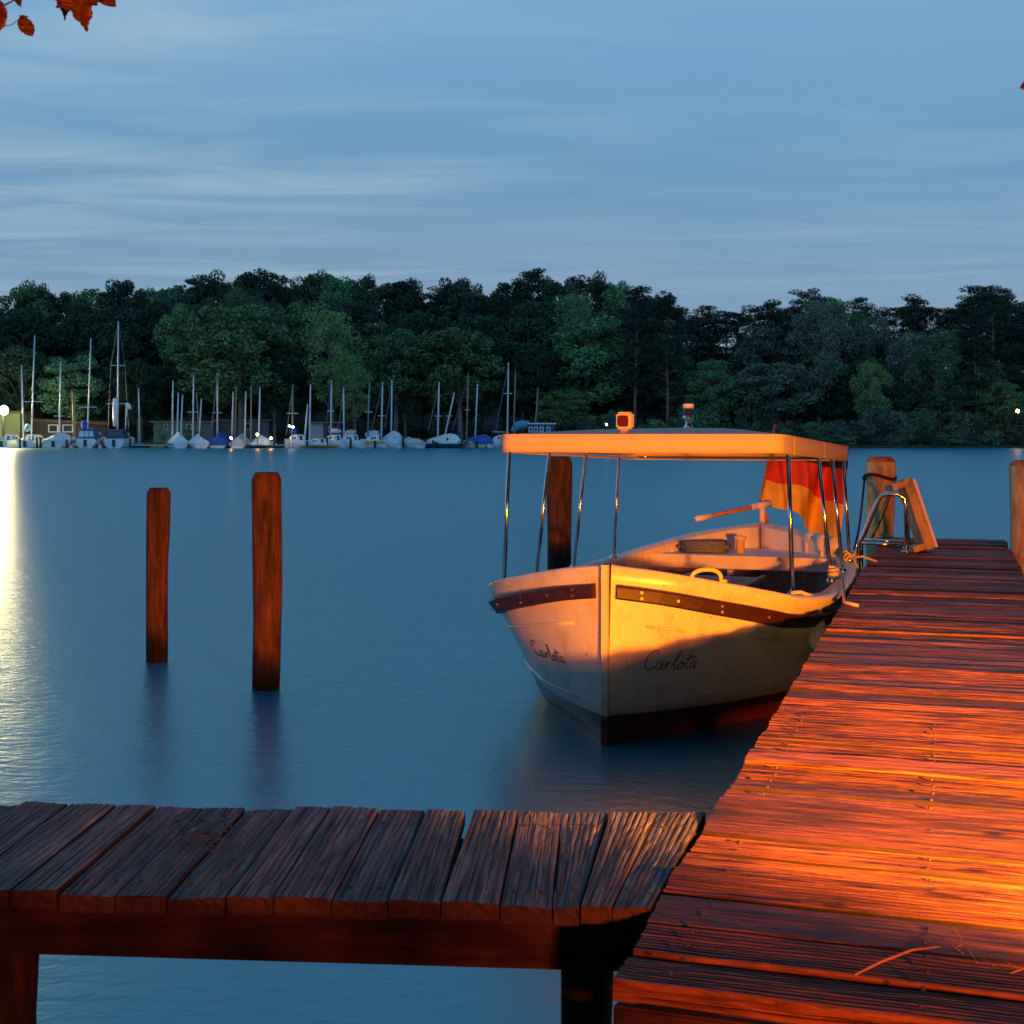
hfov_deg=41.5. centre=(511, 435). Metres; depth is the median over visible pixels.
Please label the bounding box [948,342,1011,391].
broadleaf tree
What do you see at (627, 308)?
broadleaf tree
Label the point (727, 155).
sky
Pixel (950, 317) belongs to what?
pine tree
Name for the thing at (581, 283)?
pine tree
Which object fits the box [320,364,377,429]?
broadleaf tree
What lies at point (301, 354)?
broadleaf tree
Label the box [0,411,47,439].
boathouse
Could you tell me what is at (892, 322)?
pine tree
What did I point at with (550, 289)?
broadleaf tree
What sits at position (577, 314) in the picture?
slender tree
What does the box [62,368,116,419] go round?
broadleaf tree
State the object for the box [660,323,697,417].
pine tree
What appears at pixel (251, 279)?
tree
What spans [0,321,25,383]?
broadleaf tree
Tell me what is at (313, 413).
slender tree
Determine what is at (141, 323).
slender tree
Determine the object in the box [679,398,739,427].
broadleaf tree
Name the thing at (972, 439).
shrub
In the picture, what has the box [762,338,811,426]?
pine tree
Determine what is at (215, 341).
broadleaf tree
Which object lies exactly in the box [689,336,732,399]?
pine tree
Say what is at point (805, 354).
pine tree
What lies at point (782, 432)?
shrub
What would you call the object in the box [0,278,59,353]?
broadleaf tree
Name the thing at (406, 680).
lake water
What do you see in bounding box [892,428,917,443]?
shrub
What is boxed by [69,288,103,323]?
broadleaf tree
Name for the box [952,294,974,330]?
pine tree
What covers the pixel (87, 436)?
sailing boat
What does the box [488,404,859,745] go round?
motorboat
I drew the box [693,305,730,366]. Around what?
pine tree
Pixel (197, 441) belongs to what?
sailing boat
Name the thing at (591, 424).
shrub
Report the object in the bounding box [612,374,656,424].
broadleaf tree
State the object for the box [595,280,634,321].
broadleaf tree
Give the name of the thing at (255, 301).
slender tree
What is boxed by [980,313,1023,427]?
pine tree
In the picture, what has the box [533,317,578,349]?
broadleaf tree
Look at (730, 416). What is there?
broadleaf tree
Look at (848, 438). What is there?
shrub
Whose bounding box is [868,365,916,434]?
broadleaf tree
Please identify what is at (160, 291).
broadleaf tree
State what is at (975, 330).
pine tree
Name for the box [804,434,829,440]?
shrub
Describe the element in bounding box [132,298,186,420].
broadleaf tree
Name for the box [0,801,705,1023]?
walkway
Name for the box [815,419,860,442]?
shrub
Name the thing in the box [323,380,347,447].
sailing boat
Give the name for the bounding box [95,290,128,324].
pine tree
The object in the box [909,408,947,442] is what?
shrub
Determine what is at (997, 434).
shrub
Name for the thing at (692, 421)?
shrub
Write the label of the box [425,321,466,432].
broadleaf tree
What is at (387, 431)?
shrub
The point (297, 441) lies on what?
sailing boat
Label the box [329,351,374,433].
slender tree
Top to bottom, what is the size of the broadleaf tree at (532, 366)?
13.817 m
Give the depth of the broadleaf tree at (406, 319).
196.48 m
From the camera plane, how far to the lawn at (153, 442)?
182.05 m
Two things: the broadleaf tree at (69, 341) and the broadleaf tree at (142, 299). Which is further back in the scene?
the broadleaf tree at (142, 299)
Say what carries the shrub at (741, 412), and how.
on the shore ground at (282, 422)
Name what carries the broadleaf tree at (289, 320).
on the shore ground at (282, 422)
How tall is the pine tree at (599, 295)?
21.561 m
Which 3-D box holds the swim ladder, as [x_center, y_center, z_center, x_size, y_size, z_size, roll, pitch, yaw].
[3.084,1.306,11.220,0.470,1.688,0.450,0,0,18]
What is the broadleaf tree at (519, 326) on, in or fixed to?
on the shore ground at (282, 422)
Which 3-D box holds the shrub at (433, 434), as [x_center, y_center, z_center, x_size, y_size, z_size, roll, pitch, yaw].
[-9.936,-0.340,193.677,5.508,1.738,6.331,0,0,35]
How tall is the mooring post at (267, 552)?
2.709 m
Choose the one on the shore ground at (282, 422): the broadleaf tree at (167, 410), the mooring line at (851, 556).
the broadleaf tree at (167, 410)
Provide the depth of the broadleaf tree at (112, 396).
190.41 m
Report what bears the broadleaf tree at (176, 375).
on the shore ground at (282, 422)
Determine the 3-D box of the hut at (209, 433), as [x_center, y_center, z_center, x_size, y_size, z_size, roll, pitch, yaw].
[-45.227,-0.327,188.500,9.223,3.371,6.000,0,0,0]
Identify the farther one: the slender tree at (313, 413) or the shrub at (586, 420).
the slender tree at (313, 413)
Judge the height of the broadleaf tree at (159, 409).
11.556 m
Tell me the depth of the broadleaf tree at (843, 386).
189.69 m
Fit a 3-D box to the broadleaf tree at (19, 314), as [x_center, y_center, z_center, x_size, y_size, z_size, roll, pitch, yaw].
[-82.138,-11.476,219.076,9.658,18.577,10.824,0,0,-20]
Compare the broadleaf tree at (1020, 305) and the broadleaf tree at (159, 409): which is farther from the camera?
the broadleaf tree at (1020, 305)
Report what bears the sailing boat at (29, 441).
on the lake water
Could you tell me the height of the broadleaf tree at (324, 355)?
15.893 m
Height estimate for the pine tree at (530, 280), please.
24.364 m
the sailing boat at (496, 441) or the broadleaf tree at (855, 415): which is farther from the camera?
the broadleaf tree at (855, 415)
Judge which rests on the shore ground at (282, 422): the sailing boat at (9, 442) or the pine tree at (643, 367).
the pine tree at (643, 367)
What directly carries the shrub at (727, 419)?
on the shore ground at (282, 422)
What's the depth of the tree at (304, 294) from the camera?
216.78 m
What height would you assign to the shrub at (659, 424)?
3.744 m
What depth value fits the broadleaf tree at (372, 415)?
190.96 m
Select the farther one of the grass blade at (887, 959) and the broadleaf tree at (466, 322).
the broadleaf tree at (466, 322)
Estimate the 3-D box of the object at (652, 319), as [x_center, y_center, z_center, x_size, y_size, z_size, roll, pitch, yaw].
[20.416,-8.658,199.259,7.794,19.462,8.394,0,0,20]
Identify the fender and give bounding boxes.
[790,590,826,649]
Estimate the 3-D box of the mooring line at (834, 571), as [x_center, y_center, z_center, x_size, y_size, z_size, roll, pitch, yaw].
[1.998,0.900,8.147,0.103,0.113,1.276,0,0,9]
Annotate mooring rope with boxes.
[853,473,896,549]
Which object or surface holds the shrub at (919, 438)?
on the shore ground at (282, 422)
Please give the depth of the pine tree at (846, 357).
204.31 m
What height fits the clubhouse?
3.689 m
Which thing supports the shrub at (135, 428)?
on the shore ground at (282, 422)
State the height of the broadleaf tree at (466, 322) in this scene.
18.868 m
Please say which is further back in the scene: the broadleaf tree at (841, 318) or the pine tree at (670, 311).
the broadleaf tree at (841, 318)
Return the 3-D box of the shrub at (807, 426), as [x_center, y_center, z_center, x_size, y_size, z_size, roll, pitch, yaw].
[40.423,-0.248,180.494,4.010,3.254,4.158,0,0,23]
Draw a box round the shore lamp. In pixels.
[1016,409,1018,443]
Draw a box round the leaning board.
[885,477,937,552]
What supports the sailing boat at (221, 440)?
on the lake water
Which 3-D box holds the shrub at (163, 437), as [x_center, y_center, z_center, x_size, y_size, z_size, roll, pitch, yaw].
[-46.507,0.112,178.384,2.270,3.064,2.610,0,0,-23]
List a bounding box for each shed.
[307,422,323,439]
[320,422,347,438]
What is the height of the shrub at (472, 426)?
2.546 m
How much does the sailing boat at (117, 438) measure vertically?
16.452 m
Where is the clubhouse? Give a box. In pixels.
[27,417,124,438]
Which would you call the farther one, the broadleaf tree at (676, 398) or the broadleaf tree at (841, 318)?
the broadleaf tree at (841, 318)
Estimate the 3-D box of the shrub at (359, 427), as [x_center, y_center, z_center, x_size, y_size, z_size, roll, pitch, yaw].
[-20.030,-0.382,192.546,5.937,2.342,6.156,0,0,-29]
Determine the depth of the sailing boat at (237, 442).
173.70 m
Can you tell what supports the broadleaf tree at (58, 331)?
on the shore ground at (282, 422)
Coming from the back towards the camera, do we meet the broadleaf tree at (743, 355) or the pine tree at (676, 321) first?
the pine tree at (676, 321)
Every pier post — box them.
[865,456,895,563]
[1009,460,1023,572]
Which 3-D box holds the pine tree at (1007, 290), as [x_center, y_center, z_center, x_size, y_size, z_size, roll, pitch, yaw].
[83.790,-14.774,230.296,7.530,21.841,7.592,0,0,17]
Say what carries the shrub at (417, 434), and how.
on the shore ground at (282, 422)
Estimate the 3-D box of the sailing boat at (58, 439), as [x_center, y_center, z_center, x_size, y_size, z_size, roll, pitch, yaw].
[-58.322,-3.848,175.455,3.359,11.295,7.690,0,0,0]
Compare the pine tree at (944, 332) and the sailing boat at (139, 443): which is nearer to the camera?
the sailing boat at (139, 443)
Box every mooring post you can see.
[146,488,170,662]
[251,472,281,690]
[547,456,571,569]
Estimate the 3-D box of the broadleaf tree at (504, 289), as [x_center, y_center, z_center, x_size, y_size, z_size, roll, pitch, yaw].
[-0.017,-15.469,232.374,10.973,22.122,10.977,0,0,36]
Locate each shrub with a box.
[119,425,153,438]
[151,425,167,444]
[182,427,194,440]
[185,430,202,438]
[276,428,306,437]
[287,419,329,438]
[351,424,390,437]
[373,423,416,436]
[403,428,430,437]
[419,427,454,435]
[450,424,496,439]
[486,420,512,437]
[555,424,578,431]
[570,415,592,430]
[587,414,614,429]
[602,409,623,428]
[632,418,646,428]
[634,419,666,428]
[654,417,683,427]
[664,407,707,427]
[691,409,721,427]
[701,416,731,428]
[733,405,766,431]
[748,410,780,431]
[771,421,801,436]
[780,428,798,435]
[788,425,816,439]
[791,432,809,437]
[800,421,828,440]
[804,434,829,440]
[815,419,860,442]
[820,435,844,442]
[831,420,875,442]
[831,435,860,444]
[851,435,874,443]
[852,409,887,443]
[863,407,895,443]
[870,410,918,442]
[881,433,902,444]
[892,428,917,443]
[896,408,936,441]
[907,431,933,443]
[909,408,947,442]
[915,409,969,442]
[920,436,943,443]
[943,410,979,442]
[950,412,994,443]
[966,434,992,444]
[967,422,1016,442]
[981,430,1006,444]
[995,407,1023,442]
[995,435,1020,444]
[1000,412,1023,442]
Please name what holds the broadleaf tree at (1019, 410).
on the shore ground at (282, 422)
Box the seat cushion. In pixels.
[678,539,730,552]
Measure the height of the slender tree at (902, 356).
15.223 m
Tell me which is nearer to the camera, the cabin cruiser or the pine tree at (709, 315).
the cabin cruiser
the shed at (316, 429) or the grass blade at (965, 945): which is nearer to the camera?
the grass blade at (965, 945)
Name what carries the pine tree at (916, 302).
on the shore ground at (282, 422)
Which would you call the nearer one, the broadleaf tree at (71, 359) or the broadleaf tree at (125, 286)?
the broadleaf tree at (71, 359)
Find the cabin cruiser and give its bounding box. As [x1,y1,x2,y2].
[511,388,555,432]
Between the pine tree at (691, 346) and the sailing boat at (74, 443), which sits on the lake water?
the sailing boat at (74, 443)
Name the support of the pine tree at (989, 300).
on the shore ground at (282, 422)
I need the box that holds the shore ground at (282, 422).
[46,375,1023,447]
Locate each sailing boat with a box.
[0,365,23,447]
[16,335,43,447]
[43,361,69,447]
[68,390,78,447]
[76,338,105,447]
[104,321,134,447]
[134,388,143,444]
[167,380,188,447]
[188,375,209,447]
[209,373,230,447]
[228,386,249,447]
[244,385,276,447]
[285,384,312,447]
[304,385,329,445]
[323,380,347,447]
[338,388,366,447]
[361,382,387,447]
[371,380,404,447]
[425,382,463,447]
[452,373,492,447]
[492,363,515,447]
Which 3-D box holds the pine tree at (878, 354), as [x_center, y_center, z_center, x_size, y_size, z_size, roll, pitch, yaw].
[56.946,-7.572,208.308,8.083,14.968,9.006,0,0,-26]
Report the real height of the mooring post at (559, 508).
2.767 m
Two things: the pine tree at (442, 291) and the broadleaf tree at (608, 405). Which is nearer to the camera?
the broadleaf tree at (608, 405)
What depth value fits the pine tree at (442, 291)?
234.54 m
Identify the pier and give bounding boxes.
[613,537,1023,1023]
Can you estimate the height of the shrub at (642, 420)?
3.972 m
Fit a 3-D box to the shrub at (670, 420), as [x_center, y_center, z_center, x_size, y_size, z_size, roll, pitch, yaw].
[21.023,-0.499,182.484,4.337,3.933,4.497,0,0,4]
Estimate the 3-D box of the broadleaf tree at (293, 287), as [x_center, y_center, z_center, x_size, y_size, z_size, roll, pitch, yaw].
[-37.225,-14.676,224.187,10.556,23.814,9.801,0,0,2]
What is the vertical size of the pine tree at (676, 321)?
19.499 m
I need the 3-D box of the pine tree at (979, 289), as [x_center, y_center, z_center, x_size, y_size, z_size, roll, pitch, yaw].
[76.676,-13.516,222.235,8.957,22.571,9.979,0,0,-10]
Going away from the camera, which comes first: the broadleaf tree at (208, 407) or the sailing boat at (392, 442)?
the sailing boat at (392, 442)
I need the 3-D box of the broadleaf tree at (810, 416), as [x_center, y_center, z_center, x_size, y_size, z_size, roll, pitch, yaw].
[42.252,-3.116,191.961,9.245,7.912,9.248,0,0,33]
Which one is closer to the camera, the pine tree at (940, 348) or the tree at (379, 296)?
the pine tree at (940, 348)
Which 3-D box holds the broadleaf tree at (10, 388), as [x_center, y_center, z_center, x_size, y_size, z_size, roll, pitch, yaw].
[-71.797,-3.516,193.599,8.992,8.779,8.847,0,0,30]
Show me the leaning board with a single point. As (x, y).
(921, 529)
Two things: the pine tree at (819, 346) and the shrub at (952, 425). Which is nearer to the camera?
the shrub at (952, 425)
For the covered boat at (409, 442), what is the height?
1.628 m
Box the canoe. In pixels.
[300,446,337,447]
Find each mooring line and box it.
[827,565,859,606]
[842,549,877,575]
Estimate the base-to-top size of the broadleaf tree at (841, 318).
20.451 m
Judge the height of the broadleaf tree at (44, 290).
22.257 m
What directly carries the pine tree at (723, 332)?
on the shore ground at (282, 422)
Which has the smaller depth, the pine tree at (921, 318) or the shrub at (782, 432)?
the shrub at (782, 432)
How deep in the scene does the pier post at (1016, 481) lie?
11.22 m
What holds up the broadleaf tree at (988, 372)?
on the shore ground at (282, 422)
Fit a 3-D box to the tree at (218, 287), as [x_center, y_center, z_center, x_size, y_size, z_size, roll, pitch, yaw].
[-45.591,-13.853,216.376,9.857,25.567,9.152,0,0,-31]
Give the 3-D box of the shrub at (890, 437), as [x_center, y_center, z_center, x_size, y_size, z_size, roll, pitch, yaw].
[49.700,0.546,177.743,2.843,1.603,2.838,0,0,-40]
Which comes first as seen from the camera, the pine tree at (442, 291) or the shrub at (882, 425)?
the shrub at (882, 425)
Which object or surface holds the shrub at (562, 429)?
on the shore ground at (282, 422)
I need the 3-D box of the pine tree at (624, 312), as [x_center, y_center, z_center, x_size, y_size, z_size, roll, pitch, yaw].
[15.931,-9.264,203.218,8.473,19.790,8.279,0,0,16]
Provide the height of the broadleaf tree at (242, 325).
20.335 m
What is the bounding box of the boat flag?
[759,419,848,537]
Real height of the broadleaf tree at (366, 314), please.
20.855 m
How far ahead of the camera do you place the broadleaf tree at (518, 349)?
190.00 m
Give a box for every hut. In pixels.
[149,421,219,442]
[213,420,278,439]
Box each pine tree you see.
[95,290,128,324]
[183,275,217,303]
[257,273,290,417]
[376,280,411,332]
[398,291,442,320]
[426,285,460,314]
[460,294,497,420]
[486,296,517,430]
[506,270,544,340]
[520,267,557,325]
[557,274,599,308]
[590,282,621,315]
[606,308,642,376]
[614,285,662,427]
[621,335,660,424]
[647,290,690,426]
[653,299,676,323]
[658,307,698,410]
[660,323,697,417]
[671,317,712,389]
[684,315,719,370]
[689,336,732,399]
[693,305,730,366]
[708,310,747,375]
[718,312,751,349]
[720,337,754,427]
[730,304,773,369]
[748,299,787,354]
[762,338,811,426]
[780,288,825,381]
[785,316,821,429]
[801,326,853,433]
[829,329,869,430]
[846,297,879,391]
[863,338,915,426]
[871,306,900,371]
[886,305,911,356]
[888,294,939,376]
[893,306,943,393]
[915,335,959,426]
[928,314,966,389]
[932,307,969,379]
[944,336,970,426]
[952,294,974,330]
[952,298,1004,441]
[956,285,1004,350]
[956,289,1023,433]
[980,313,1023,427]
[984,285,1016,361]
[999,309,1023,381]
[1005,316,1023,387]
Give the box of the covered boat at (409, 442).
[404,437,426,447]
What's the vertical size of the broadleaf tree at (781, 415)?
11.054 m
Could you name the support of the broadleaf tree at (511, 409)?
on the shore ground at (282, 422)
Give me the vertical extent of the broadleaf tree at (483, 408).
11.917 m
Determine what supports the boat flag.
attached to the motorboat
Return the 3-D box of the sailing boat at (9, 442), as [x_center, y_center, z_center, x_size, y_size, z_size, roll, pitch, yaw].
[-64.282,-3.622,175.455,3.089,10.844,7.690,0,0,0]
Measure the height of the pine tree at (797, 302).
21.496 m
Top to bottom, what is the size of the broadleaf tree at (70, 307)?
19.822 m
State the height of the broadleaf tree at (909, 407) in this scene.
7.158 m
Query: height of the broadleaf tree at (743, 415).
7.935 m
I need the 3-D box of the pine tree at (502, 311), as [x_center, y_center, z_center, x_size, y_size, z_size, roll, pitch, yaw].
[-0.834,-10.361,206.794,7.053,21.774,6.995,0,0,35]
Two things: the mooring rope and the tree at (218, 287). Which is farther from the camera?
the tree at (218, 287)
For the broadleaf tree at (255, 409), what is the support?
on the shore ground at (282, 422)
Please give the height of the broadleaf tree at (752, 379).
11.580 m
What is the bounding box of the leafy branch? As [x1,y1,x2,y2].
[0,0,115,35]
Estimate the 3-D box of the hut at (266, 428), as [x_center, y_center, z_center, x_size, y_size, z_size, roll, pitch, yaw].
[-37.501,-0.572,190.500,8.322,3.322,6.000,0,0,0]
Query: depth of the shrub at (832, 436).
177.41 m
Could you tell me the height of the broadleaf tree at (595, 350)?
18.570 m
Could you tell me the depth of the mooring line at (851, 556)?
10.00 m
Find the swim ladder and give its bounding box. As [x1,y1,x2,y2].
[856,490,911,572]
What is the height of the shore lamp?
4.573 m
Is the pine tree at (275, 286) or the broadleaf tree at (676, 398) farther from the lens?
the pine tree at (275, 286)
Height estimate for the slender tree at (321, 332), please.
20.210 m
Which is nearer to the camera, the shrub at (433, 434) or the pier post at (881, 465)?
the pier post at (881, 465)
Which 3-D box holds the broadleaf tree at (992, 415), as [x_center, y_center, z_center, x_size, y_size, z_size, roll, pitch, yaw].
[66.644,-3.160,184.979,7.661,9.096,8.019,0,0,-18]
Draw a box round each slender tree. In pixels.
[123,315,157,431]
[208,284,252,419]
[249,290,295,419]
[289,300,332,421]
[300,301,367,421]
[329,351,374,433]
[549,289,592,430]
[782,298,859,432]
[849,357,894,423]
[852,316,895,403]
[883,338,931,392]
[884,330,933,429]
[902,327,973,432]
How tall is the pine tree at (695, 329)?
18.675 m
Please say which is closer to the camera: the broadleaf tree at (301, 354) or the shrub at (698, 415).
the shrub at (698, 415)
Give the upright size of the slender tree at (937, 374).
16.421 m
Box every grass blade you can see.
[854,946,940,975]
[953,927,978,964]
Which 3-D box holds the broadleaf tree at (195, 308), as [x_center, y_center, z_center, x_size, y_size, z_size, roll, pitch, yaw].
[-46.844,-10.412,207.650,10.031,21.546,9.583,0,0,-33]
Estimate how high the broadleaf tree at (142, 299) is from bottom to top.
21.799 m
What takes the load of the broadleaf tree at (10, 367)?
on the shore ground at (282, 422)
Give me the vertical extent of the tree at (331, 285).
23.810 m
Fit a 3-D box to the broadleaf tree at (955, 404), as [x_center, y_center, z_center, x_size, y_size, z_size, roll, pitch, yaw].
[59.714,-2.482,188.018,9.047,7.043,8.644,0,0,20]
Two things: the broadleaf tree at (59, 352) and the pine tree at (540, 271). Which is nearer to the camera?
the broadleaf tree at (59, 352)
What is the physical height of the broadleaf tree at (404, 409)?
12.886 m
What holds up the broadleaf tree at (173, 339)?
on the shore ground at (282, 422)
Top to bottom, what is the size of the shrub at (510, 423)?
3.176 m
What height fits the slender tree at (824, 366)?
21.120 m
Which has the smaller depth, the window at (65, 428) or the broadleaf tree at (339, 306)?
the window at (65, 428)
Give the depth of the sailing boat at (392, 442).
171.77 m
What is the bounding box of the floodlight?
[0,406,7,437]
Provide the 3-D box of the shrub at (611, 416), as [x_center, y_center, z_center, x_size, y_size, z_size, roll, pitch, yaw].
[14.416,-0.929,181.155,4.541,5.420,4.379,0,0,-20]
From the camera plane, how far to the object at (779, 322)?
229.14 m
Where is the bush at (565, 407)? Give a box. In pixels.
[535,390,593,430]
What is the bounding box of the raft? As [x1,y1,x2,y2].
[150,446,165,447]
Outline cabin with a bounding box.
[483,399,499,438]
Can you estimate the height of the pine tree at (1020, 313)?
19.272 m
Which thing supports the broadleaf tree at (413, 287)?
on the shore ground at (282, 422)
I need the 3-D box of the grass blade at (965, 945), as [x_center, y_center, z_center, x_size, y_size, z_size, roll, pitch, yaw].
[0.840,0.946,2.517,0.009,0.014,0.172,0,0,3]
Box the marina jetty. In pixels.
[19,437,486,447]
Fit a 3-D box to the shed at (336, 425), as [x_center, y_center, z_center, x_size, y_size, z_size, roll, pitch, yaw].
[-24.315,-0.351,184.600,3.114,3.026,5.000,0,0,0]
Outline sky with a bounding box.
[0,0,1023,371]
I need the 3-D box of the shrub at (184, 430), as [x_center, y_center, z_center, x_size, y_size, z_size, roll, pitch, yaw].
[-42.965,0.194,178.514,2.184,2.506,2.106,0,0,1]
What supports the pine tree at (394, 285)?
on the shore ground at (282, 422)
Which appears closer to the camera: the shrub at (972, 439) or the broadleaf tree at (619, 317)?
the shrub at (972, 439)
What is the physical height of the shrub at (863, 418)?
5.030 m
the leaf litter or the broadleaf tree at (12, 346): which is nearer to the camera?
the leaf litter
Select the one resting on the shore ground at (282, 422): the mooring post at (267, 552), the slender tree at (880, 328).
the slender tree at (880, 328)
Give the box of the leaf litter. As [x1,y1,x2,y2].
[167,818,248,851]
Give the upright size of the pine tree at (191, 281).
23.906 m
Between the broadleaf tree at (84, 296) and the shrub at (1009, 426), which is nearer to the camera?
the shrub at (1009, 426)
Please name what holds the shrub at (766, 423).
on the shore ground at (282, 422)
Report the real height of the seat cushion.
0.085 m
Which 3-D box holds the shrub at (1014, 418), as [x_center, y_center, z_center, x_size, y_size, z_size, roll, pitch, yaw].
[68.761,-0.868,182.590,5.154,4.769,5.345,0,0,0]
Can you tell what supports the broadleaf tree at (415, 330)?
on the shore ground at (282, 422)
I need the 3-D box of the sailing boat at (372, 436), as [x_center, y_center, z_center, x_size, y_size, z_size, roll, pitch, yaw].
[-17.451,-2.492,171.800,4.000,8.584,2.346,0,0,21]
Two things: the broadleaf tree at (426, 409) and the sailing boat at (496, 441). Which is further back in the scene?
the broadleaf tree at (426, 409)
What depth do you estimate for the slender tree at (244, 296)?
204.78 m
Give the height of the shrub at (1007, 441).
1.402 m
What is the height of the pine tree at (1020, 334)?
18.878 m
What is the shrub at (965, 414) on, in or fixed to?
on the shore ground at (282, 422)
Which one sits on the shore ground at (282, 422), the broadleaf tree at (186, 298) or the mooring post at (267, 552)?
the broadleaf tree at (186, 298)
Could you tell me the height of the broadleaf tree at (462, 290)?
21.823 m
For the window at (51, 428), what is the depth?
185.92 m
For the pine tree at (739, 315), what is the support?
on the shore ground at (282, 422)
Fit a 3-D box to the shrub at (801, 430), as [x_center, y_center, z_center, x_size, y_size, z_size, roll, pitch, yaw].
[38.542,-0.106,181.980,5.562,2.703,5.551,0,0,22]
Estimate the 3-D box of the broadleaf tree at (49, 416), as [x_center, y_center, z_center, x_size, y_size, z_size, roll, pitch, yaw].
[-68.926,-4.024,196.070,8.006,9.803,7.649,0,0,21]
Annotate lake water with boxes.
[0,448,1023,1023]
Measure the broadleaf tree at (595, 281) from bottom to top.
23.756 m
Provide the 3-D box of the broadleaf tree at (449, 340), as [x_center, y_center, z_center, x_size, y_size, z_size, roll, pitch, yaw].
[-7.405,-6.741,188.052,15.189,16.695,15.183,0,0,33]
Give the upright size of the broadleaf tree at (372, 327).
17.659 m
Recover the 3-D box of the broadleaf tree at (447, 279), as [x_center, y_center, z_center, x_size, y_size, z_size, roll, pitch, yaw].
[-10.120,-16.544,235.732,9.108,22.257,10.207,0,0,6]
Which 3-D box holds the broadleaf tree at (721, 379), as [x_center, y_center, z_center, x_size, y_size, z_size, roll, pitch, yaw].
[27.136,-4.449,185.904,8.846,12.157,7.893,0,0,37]
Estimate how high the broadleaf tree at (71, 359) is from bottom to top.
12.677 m
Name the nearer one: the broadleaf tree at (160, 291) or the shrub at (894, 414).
the shrub at (894, 414)
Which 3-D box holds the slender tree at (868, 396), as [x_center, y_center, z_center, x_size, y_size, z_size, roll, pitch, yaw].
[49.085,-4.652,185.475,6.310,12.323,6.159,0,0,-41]
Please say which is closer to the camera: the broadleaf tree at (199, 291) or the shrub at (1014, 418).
the shrub at (1014, 418)
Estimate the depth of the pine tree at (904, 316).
229.84 m
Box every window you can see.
[48,425,57,431]
[62,425,72,431]
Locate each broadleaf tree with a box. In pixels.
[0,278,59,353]
[0,306,60,382]
[0,308,32,339]
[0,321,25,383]
[0,343,58,410]
[0,381,40,410]
[14,282,56,355]
[16,377,58,417]
[24,323,70,359]
[28,356,76,417]
[36,354,107,419]
[44,291,77,355]
[51,300,95,417]
[51,332,82,418]
[54,311,116,419]
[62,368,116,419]
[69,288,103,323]
[74,306,149,399]
[89,372,135,420]
[91,277,142,414]
[112,358,162,441]
[120,290,152,327]
[120,363,166,440]
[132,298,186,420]
[136,286,167,301]
[140,287,186,420]
[151,302,205,420]
[153,365,201,420]
[161,285,203,420]
[163,341,205,420]
[169,303,298,435]
[184,274,223,419]
[186,299,220,420]
[189,361,244,419]
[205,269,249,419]
[218,275,239,301]
[223,306,264,419]
[223,362,268,416]
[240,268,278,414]
[243,340,303,440]
[271,300,315,433]
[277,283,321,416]
[280,275,311,411]
[288,349,327,431]
[301,334,360,411]
[303,269,335,296]
[311,297,370,421]
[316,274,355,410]
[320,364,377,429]
[333,301,378,430]
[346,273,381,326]
[348,370,406,430]
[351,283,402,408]
[354,321,393,430]
[358,328,443,431]
[373,325,421,434]
[378,355,425,438]
[379,277,435,412]
[389,309,443,434]
[405,326,504,439]
[415,353,446,436]
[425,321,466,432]
[429,276,471,320]
[434,382,480,435]
[435,313,490,434]
[441,280,487,321]
[468,315,505,359]
[469,369,507,432]
[479,296,508,334]
[487,367,530,433]
[489,281,531,352]
[490,339,559,432]
[491,299,565,430]
[512,347,569,422]
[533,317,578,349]
[534,279,588,347]
[537,313,642,428]
[565,368,607,427]
[572,312,628,428]
[579,270,613,316]
[593,381,633,426]
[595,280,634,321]
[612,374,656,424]
[620,295,674,377]
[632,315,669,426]
[637,332,694,427]
[637,366,676,419]
[651,381,706,423]
[679,359,741,421]
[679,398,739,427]
[712,378,745,428]
[726,362,823,428]
[728,324,796,426]
[734,391,775,425]
[760,366,807,430]
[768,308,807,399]
[784,386,839,428]
[797,297,863,376]
[805,372,866,435]
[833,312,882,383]
[842,377,888,437]
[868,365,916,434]
[885,391,930,436]
[909,393,972,434]
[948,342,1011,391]
[953,360,1009,431]
[967,379,1023,441]
[986,296,1023,390]
[1001,399,1023,433]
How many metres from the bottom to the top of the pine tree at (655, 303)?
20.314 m
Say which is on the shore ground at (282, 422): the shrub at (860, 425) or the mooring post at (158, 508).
the shrub at (860, 425)
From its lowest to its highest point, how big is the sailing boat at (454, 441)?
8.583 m
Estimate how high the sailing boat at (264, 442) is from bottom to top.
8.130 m
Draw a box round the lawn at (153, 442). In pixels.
[144,441,166,444]
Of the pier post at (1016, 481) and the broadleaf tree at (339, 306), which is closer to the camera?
the pier post at (1016, 481)
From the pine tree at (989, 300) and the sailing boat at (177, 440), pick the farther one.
the pine tree at (989, 300)
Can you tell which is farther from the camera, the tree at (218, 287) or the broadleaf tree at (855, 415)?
the tree at (218, 287)
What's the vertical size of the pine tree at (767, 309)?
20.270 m
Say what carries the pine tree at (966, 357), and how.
on the shore ground at (282, 422)
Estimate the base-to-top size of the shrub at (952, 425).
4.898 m
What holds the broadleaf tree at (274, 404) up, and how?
on the shore ground at (282, 422)

